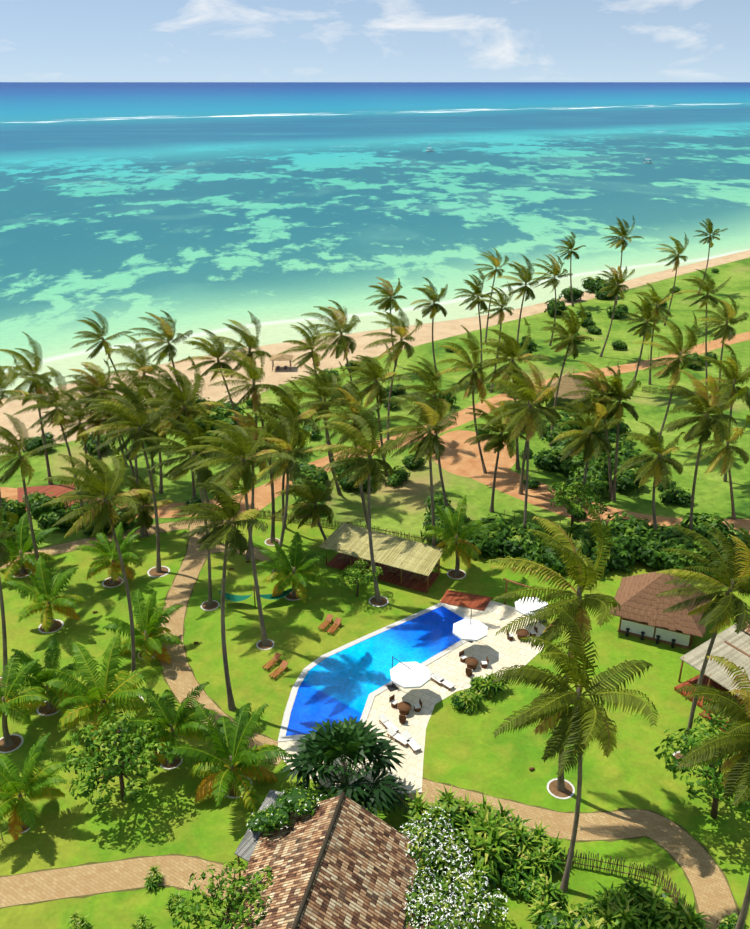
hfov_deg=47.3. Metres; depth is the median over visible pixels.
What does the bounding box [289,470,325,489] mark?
thicket
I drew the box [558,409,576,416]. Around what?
thicket
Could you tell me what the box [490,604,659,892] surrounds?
palm
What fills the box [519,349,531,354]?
scrub
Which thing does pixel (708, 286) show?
palm
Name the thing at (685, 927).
shrub
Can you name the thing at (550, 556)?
hedge
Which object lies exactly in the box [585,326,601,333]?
scrub
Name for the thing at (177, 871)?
path
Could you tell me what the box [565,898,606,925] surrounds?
shrub
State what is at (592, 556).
hedge
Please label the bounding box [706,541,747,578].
hedge
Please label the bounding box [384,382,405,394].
scrub
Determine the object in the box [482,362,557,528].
palm
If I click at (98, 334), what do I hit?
palm
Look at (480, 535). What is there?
hedge
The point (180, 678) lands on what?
curved path
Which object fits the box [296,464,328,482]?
thicket
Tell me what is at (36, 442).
scrub
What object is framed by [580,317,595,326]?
scrub
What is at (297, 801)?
roof creeper
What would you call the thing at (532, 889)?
shrub
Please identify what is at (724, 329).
palm
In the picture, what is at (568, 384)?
thatch kiosk
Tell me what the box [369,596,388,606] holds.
ring palm
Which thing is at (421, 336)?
beach
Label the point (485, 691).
bed
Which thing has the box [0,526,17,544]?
thicket
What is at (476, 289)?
palm
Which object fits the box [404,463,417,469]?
scrub
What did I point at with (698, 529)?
thicket
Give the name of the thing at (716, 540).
hedge
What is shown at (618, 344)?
scrub
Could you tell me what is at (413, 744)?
deck lounger
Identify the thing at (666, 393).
fence
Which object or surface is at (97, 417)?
palm
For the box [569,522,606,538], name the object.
hedge
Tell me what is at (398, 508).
ground
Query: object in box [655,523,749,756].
palm
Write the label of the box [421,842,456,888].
border
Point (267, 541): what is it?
ring palm
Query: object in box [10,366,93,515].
palm
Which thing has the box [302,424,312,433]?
scrub
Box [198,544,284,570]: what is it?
curved path
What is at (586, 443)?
palm
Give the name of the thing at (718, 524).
thicket
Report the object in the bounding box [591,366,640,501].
palm
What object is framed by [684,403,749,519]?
palm
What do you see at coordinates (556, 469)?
thicket
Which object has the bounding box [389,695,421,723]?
table
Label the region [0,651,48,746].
palm
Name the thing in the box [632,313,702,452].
palm
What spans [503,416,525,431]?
scrub
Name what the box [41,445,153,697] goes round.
palm
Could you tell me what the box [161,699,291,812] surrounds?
palm
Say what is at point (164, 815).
lawn
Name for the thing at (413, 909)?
flowering bush
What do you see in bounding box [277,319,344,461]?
palm
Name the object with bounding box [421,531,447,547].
hedge
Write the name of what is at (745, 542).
hedge
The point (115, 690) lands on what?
palm
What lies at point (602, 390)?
palm
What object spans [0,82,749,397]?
sea
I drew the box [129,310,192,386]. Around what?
palm
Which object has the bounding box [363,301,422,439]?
palm
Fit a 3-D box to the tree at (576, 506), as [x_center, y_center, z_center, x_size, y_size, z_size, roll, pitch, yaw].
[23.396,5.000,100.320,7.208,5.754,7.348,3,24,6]
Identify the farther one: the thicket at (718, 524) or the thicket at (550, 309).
the thicket at (550, 309)
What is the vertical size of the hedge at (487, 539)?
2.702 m
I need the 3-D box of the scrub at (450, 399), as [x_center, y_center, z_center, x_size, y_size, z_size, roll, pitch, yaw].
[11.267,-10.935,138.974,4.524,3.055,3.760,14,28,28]
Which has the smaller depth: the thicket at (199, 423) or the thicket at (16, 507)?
the thicket at (16, 507)
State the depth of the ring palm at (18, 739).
68.42 m
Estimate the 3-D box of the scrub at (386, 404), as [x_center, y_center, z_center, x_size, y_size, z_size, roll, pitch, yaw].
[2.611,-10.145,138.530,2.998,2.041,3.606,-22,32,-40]
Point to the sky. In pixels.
(41, 40)
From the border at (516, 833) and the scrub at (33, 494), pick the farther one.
the scrub at (33, 494)
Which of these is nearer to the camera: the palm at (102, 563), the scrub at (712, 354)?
the palm at (102, 563)
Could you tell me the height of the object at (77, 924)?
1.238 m
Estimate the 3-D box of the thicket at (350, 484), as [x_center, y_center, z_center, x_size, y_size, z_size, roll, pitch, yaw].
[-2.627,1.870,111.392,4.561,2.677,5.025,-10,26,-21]
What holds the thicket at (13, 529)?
on the ground at (398, 508)
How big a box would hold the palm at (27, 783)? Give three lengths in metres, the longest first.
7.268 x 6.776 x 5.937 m
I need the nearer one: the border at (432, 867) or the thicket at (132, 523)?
the border at (432, 867)
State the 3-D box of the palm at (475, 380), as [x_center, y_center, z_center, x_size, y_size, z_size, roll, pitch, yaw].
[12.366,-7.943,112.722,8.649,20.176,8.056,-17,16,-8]
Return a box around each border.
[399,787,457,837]
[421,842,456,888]
[421,842,460,895]
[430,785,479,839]
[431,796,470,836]
[439,833,458,848]
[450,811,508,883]
[452,803,497,841]
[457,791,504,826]
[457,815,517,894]
[459,805,511,838]
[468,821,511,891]
[475,798,530,840]
[497,821,533,866]
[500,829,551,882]
[504,821,537,853]
[518,833,554,874]
[520,845,551,879]
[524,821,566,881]
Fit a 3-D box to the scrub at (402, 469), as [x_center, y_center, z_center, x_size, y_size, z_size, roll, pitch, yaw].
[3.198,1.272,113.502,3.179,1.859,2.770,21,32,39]
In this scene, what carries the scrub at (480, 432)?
on the dirt yard at (459, 437)
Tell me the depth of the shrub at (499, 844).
56.75 m
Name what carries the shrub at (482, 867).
on the lawn at (164, 815)
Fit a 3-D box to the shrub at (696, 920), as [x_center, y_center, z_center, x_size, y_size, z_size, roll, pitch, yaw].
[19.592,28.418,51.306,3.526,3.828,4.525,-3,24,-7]
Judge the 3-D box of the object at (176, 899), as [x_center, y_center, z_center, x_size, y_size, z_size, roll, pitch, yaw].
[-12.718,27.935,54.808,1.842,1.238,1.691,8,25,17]
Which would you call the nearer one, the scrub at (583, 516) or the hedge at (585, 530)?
the hedge at (585, 530)
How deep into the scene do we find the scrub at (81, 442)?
122.96 m
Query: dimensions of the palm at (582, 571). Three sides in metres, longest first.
23.397 x 9.329 x 8.690 m
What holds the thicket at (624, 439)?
on the ground at (398, 508)
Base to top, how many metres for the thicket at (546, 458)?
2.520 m
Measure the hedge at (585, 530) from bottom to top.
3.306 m
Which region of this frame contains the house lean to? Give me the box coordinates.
[234,790,430,928]
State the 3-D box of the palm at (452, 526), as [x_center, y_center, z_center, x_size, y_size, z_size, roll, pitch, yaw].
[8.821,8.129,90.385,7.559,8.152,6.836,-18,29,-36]
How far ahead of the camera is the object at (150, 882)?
56.26 m
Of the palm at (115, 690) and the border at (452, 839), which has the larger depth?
the palm at (115, 690)
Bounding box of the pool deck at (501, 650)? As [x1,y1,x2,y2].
[278,600,545,793]
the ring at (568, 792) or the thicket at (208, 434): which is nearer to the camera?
the ring at (568, 792)
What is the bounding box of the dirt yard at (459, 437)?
[433,430,515,476]
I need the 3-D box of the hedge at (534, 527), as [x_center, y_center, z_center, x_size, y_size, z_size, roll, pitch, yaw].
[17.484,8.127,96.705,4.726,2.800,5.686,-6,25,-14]
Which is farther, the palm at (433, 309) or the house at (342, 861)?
the palm at (433, 309)
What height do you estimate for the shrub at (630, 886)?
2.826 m
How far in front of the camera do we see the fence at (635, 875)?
56.71 m
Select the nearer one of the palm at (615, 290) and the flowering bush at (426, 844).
the flowering bush at (426, 844)
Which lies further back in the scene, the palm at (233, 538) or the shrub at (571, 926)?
the palm at (233, 538)
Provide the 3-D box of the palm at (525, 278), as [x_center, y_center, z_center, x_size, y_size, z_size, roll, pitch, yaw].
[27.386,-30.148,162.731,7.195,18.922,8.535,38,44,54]
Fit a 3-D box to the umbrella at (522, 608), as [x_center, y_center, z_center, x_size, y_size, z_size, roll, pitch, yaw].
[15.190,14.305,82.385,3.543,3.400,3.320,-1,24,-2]
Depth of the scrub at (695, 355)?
157.54 m
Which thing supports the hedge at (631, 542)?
on the lawn at (164, 815)
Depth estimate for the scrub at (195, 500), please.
105.51 m
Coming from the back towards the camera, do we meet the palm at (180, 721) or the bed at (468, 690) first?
the bed at (468, 690)
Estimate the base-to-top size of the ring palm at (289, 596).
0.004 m
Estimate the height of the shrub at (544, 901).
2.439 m
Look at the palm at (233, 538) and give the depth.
64.75 m
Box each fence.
[254,507,431,544]
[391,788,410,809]
[542,338,722,378]
[557,847,688,906]
[642,386,700,396]
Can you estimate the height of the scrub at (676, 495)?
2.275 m
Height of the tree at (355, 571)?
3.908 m
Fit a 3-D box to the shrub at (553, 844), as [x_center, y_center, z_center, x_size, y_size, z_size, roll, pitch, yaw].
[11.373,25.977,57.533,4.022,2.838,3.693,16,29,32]
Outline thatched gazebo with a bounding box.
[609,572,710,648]
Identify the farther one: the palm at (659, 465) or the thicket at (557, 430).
the thicket at (557, 430)
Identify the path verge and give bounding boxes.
[0,854,244,908]
[1,518,210,568]
[198,543,282,560]
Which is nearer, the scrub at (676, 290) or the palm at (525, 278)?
the palm at (525, 278)
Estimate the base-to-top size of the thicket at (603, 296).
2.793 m
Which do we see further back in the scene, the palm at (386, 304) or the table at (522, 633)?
the palm at (386, 304)
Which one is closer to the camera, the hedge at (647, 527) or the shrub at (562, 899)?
the shrub at (562, 899)
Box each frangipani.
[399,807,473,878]
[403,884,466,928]
[407,857,449,916]
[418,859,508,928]
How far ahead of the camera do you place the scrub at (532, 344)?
168.29 m
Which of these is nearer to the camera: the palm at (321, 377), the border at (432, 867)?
the border at (432, 867)
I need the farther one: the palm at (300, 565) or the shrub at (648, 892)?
the palm at (300, 565)
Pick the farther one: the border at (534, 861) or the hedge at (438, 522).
the hedge at (438, 522)
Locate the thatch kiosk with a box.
[546,372,592,408]
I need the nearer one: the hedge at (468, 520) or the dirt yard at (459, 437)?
the hedge at (468, 520)
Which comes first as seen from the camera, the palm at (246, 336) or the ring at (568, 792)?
the ring at (568, 792)
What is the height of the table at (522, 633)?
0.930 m
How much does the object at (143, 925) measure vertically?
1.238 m
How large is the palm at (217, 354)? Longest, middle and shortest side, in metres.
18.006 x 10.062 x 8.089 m
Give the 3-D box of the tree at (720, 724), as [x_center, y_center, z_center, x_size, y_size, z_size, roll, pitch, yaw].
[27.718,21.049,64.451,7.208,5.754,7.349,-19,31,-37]
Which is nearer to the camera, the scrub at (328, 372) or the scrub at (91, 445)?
the scrub at (91, 445)
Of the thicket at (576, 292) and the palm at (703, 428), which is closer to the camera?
the palm at (703, 428)
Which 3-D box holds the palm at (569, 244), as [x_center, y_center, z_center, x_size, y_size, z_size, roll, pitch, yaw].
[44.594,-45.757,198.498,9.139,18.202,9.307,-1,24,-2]
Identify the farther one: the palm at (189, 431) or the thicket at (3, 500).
the thicket at (3, 500)
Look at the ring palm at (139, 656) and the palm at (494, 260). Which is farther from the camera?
the palm at (494, 260)
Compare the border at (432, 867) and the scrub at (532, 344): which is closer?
the border at (432, 867)
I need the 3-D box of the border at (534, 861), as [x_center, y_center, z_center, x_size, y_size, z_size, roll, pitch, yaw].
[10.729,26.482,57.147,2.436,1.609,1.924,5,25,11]
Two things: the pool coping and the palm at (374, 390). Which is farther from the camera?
the palm at (374, 390)
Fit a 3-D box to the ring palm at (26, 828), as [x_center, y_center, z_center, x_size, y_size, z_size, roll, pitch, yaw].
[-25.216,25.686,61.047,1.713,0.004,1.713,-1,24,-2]
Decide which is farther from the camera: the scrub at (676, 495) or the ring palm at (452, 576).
the scrub at (676, 495)
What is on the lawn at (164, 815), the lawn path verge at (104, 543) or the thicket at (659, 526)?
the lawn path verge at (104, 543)
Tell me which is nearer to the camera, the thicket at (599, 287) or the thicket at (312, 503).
the thicket at (312, 503)
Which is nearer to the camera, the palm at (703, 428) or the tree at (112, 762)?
the tree at (112, 762)
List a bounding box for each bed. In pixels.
[450,694,466,709]
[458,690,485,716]
[460,688,472,695]
[461,689,483,710]
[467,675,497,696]
[470,686,486,694]
[481,671,510,696]
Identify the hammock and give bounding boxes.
[219,591,252,601]
[260,587,293,599]
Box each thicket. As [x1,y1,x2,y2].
[0,499,26,522]
[0,520,28,540]
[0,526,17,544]
[1,497,7,505]
[28,492,67,518]
[37,509,73,532]
[64,503,85,523]
[79,505,117,537]
[89,521,115,534]
[108,504,135,532]
[192,416,205,430]
[193,430,221,449]
[203,405,233,430]
[212,400,244,414]
[213,410,249,438]
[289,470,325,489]
[291,497,327,516]
[292,486,319,500]
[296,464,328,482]
[314,481,331,497]
[331,457,353,475]
[337,469,375,491]
[338,469,373,490]
[347,455,381,475]
[532,448,559,469]
[537,419,549,434]
[538,450,561,471]
[542,421,576,444]
[543,445,580,471]
[544,298,567,316]
[547,415,583,433]
[553,437,578,448]
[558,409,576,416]
[559,286,583,301]
[560,456,608,477]
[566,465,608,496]
[576,450,614,486]
[580,276,606,293]
[591,415,631,436]
[593,452,614,474]
[594,290,616,299]
[595,278,622,293]
[598,431,631,447]
[600,433,629,457]
[605,443,644,467]
[606,303,628,317]
[607,464,628,490]
[611,467,645,493]
[657,523,676,529]
[657,526,684,537]
[667,522,715,539]
[680,512,735,535]
[725,528,749,541]
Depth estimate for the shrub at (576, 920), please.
52.24 m
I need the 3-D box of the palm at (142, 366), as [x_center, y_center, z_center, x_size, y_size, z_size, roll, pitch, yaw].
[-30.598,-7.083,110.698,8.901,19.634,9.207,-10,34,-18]
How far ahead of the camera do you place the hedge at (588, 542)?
92.92 m
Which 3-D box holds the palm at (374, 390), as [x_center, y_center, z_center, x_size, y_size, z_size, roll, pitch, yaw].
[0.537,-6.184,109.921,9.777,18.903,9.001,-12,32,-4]
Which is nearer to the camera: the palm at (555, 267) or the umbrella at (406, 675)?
the umbrella at (406, 675)
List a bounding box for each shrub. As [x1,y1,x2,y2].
[441,847,499,906]
[497,871,526,898]
[521,871,548,903]
[525,875,563,924]
[532,905,572,928]
[551,887,567,909]
[556,915,586,928]
[558,912,590,928]
[559,902,606,928]
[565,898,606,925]
[571,905,616,928]
[577,914,612,928]
[588,887,646,928]
[589,882,644,928]
[614,873,667,928]
[624,879,695,928]
[628,885,661,913]
[654,912,705,928]
[668,899,718,928]
[716,911,748,928]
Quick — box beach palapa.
[269,354,292,370]
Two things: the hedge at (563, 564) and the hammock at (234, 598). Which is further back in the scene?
the hedge at (563, 564)
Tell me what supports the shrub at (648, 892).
on the lawn at (164, 815)
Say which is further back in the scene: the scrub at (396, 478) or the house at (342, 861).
the scrub at (396, 478)
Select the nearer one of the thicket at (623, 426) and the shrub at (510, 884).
the shrub at (510, 884)
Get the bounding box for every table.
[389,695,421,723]
[459,650,488,676]
[506,626,537,640]
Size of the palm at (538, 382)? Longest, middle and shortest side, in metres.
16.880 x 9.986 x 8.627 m
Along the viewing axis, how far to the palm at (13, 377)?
96.44 m
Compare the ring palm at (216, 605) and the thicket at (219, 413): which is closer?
the ring palm at (216, 605)
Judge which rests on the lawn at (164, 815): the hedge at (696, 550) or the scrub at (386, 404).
the hedge at (696, 550)
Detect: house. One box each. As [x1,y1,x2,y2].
[218,792,421,928]
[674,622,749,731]
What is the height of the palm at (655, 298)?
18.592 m
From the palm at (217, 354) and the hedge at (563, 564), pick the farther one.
the palm at (217, 354)
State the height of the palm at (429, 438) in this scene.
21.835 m
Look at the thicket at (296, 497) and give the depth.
106.30 m
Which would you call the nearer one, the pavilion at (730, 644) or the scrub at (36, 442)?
the pavilion at (730, 644)
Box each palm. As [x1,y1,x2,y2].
[0,332,56,484]
[0,355,29,524]
[0,413,64,578]
[0,507,19,682]
[0,512,59,584]
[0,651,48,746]
[0,732,68,841]
[0,734,23,752]
[3,637,85,714]
[5,555,85,631]
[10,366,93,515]
[10,823,33,833]
[13,568,30,577]
[36,699,60,715]
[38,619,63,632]
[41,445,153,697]
[43,389,111,467]
[43,633,164,750]
[58,370,120,459]
[64,359,135,477]
[70,310,136,426]
[74,522,141,583]
[77,383,173,572]
[78,392,127,465]
[82,368,158,537]
[101,473,172,536]
[102,577,123,587]
[102,589,183,665]
[103,334,167,472]
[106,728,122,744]
[107,377,170,493]
[117,682,216,767]
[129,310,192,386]
[135,356,225,543]
[137,403,228,606]
[137,650,154,659]
[145,379,211,497]
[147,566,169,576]
[160,753,182,768]
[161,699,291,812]
[169,475,268,710]
[174,328,242,425]
[176,405,297,645]
[201,600,219,610]
[206,311,271,439]
[207,409,275,559]
[208,341,277,542]
[222,775,252,798]
[233,400,313,573]
[244,379,318,527]
[256,532,335,602]
[256,639,273,649]
[265,538,279,545]
[271,472,336,540]
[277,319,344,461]
[281,716,408,815]
[284,592,300,600]
[285,361,348,494]
[301,300,360,391]
[305,402,413,602]
[309,380,380,528]
[337,343,414,475]
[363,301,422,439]
[366,277,406,365]
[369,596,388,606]
[378,391,457,566]
[393,356,473,506]
[410,277,447,376]
[422,495,499,575]
[435,325,495,473]
[447,569,465,578]
[453,268,495,378]
[464,398,526,512]
[469,318,551,469]
[472,247,508,341]
[473,281,513,392]
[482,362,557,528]
[484,360,560,494]
[488,503,620,791]
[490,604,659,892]
[496,254,549,346]
[532,254,572,345]
[540,302,593,445]
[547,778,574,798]
[548,395,624,519]
[556,231,585,306]
[559,362,630,498]
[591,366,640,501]
[597,265,634,356]
[601,217,643,304]
[614,422,684,529]
[619,295,672,395]
[630,283,673,384]
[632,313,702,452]
[655,232,688,325]
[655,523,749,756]
[661,370,747,529]
[672,269,730,384]
[673,751,689,766]
[675,655,749,928]
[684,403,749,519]
[693,218,727,293]
[693,296,748,408]
[694,342,749,481]
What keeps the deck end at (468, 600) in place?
on the pool deck at (501, 650)
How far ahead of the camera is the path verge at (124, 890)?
57.06 m
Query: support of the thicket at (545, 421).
on the ground at (398, 508)
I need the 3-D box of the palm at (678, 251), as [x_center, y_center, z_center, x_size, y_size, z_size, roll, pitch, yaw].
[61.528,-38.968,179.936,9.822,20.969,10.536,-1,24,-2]
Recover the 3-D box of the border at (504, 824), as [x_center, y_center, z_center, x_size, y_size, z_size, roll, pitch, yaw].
[7.672,25.365,58.784,4.246,3.282,4.207,7,25,14]
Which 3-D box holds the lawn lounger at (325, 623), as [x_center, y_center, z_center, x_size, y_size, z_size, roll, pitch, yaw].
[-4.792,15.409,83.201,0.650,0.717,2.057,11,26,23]
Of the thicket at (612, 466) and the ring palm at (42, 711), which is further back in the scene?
the thicket at (612, 466)
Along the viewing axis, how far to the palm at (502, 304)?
141.62 m
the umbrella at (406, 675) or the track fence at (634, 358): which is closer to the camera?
the umbrella at (406, 675)
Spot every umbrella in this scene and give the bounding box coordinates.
[386,656,430,691]
[453,609,487,642]
[515,592,547,622]
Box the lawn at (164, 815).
[0,515,749,928]
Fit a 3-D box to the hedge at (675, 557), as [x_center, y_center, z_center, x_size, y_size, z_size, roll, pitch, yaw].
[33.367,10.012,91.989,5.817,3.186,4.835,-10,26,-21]
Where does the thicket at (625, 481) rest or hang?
on the ground at (398, 508)
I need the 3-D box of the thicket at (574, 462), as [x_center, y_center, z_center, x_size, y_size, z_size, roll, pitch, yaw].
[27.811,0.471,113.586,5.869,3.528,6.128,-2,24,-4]
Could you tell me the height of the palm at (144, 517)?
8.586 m
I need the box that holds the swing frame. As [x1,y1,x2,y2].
[503,578,534,604]
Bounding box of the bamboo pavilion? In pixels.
[319,523,444,592]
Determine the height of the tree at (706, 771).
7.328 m
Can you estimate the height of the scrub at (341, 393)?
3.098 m
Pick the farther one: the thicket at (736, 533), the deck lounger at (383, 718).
the thicket at (736, 533)
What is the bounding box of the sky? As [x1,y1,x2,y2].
[0,0,749,81]
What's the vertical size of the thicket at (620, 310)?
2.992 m
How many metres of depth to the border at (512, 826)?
58.74 m
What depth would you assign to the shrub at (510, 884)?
55.45 m
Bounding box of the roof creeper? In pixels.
[246,784,333,835]
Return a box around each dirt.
[0,331,749,517]
[231,482,285,518]
[426,443,749,533]
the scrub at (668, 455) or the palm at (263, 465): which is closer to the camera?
the palm at (263, 465)
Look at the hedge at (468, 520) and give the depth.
100.36 m
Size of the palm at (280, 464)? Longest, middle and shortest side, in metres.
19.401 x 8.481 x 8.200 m
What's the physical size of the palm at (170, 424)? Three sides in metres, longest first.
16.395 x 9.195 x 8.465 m
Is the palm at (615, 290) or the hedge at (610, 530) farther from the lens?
the palm at (615, 290)
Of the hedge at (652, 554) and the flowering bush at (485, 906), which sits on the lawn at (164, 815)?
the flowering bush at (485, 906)
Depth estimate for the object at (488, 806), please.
60.38 m
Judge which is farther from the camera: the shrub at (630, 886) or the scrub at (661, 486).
the scrub at (661, 486)
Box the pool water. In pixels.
[286,606,463,735]
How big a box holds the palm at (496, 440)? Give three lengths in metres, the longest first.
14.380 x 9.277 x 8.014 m
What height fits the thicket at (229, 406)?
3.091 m
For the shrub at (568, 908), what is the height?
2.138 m
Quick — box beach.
[0,250,749,454]
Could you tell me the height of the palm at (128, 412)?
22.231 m
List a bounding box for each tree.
[62,710,170,808]
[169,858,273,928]
[333,559,383,596]
[547,480,606,525]
[654,726,749,820]
[694,701,749,738]
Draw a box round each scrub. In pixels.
[22,434,55,453]
[23,491,45,505]
[41,432,54,439]
[80,431,93,447]
[83,433,115,454]
[183,496,201,509]
[188,396,213,409]
[244,398,252,405]
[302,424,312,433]
[308,426,320,438]
[323,368,338,379]
[332,386,351,404]
[345,359,360,369]
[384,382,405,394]
[384,396,397,409]
[385,469,406,486]
[393,465,410,481]
[402,454,426,467]
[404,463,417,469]
[423,505,457,515]
[424,493,454,514]
[436,389,456,406]
[477,425,490,436]
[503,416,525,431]
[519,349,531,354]
[519,448,532,458]
[520,337,536,349]
[523,478,541,487]
[568,333,583,342]
[569,510,587,519]
[576,309,591,317]
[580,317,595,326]
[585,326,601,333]
[611,339,627,349]
[656,479,678,490]
[658,486,694,506]
[660,452,670,457]
[669,286,681,292]
[683,352,704,368]
[704,351,717,359]
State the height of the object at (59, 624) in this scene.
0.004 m
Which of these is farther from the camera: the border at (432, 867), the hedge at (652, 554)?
the hedge at (652, 554)
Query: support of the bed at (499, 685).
on the lawn at (164, 815)
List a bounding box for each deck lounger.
[378,713,398,731]
[386,726,408,746]
[401,730,420,752]
[427,667,442,683]
[433,672,454,689]
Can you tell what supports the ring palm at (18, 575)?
on the lawn at (164, 815)
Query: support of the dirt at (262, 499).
on the dirt at (461, 419)
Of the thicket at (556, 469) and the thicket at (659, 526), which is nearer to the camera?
the thicket at (659, 526)
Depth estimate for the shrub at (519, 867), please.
56.66 m
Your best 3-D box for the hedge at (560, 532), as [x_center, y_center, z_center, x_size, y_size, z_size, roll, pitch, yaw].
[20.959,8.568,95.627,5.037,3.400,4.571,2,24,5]
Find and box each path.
[0,519,233,568]
[0,855,243,907]
[158,521,281,764]
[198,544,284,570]
[407,779,737,928]
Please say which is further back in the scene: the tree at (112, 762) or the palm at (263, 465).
the palm at (263, 465)
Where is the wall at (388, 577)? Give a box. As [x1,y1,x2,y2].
[326,553,438,592]
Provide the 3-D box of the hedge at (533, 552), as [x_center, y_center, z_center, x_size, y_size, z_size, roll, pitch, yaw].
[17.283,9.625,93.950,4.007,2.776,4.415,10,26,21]
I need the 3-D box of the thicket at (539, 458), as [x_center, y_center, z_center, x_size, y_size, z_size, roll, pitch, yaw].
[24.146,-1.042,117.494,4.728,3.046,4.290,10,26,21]
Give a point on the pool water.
(345, 683)
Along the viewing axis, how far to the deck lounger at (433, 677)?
75.57 m
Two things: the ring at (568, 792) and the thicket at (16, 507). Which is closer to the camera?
the ring at (568, 792)
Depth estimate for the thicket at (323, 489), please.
108.42 m
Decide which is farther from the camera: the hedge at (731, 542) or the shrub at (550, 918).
the hedge at (731, 542)
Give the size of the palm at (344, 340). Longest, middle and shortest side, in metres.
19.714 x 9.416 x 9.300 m
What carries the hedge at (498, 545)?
on the lawn at (164, 815)
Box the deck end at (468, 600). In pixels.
[440,589,491,609]
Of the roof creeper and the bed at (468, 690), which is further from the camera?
the bed at (468, 690)
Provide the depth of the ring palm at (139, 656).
79.03 m
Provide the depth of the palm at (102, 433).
114.21 m
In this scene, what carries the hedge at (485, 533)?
on the lawn at (164, 815)
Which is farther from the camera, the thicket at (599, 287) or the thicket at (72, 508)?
the thicket at (599, 287)
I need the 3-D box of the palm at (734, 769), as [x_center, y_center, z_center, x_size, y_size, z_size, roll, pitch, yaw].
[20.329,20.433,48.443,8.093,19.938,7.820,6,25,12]
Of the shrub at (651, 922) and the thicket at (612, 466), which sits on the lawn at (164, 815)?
the shrub at (651, 922)
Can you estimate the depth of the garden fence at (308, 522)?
101.44 m
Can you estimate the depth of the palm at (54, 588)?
81.86 m
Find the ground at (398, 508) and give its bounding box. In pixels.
[0,257,749,557]
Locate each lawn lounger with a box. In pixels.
[262,652,281,670]
[269,660,288,679]
[318,614,332,630]
[326,617,341,633]
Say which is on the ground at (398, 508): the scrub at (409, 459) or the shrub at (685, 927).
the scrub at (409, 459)
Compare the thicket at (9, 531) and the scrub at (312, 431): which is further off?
the scrub at (312, 431)
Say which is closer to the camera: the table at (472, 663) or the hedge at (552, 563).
the table at (472, 663)
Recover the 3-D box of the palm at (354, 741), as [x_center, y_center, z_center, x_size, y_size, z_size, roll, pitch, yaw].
[-2.246,21.941,61.285,9.779,6.740,9.725,-6,20,-8]
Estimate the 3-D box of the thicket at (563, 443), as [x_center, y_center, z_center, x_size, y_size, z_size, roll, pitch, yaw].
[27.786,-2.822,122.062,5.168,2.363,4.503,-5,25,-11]
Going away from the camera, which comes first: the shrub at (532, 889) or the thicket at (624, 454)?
the shrub at (532, 889)
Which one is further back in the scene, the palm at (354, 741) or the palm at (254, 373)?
the palm at (254, 373)
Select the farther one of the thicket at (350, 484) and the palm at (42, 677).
the thicket at (350, 484)
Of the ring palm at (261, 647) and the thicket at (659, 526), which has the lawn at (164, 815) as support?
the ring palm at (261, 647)
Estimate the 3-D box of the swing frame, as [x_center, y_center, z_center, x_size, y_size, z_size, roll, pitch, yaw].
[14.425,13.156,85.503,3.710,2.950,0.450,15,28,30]
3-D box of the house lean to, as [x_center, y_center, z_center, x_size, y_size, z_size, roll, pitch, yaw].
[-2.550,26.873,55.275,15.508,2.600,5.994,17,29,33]
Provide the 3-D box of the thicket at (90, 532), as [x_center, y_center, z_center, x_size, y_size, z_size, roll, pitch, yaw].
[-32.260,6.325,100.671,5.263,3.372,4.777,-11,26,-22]
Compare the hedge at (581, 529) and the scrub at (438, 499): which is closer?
the hedge at (581, 529)
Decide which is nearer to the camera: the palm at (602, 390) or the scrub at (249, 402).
the palm at (602, 390)
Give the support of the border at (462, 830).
on the lawn at (164, 815)
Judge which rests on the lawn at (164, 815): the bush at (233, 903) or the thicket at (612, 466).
the bush at (233, 903)
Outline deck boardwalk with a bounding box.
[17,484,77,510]
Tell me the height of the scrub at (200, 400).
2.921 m
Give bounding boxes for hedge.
[420,512,453,542]
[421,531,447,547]
[456,513,470,522]
[459,523,502,553]
[469,518,511,558]
[470,527,502,555]
[480,513,517,533]
[481,526,502,557]
[494,527,528,557]
[515,521,549,544]
[517,525,547,539]
[521,537,544,569]
[539,534,596,574]
[539,545,568,575]
[547,526,573,540]
[556,558,568,572]
[564,539,595,568]
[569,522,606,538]
[573,521,608,540]
[578,534,613,574]
[594,540,636,573]
[595,522,611,540]
[605,511,649,556]
[605,537,636,562]
[611,522,661,568]
[635,527,678,568]
[638,518,653,531]
[657,530,696,568]
[660,543,711,578]
[660,548,688,571]
[675,538,724,578]
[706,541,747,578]
[710,536,745,547]
[736,535,749,548]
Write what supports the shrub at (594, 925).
on the lawn at (164, 815)
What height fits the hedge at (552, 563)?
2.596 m
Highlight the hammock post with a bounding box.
[253,586,255,606]
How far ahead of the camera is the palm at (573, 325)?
118.92 m
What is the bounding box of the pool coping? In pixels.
[277,602,488,741]
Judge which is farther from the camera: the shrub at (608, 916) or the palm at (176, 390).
the palm at (176, 390)
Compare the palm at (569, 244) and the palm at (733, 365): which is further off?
the palm at (569, 244)

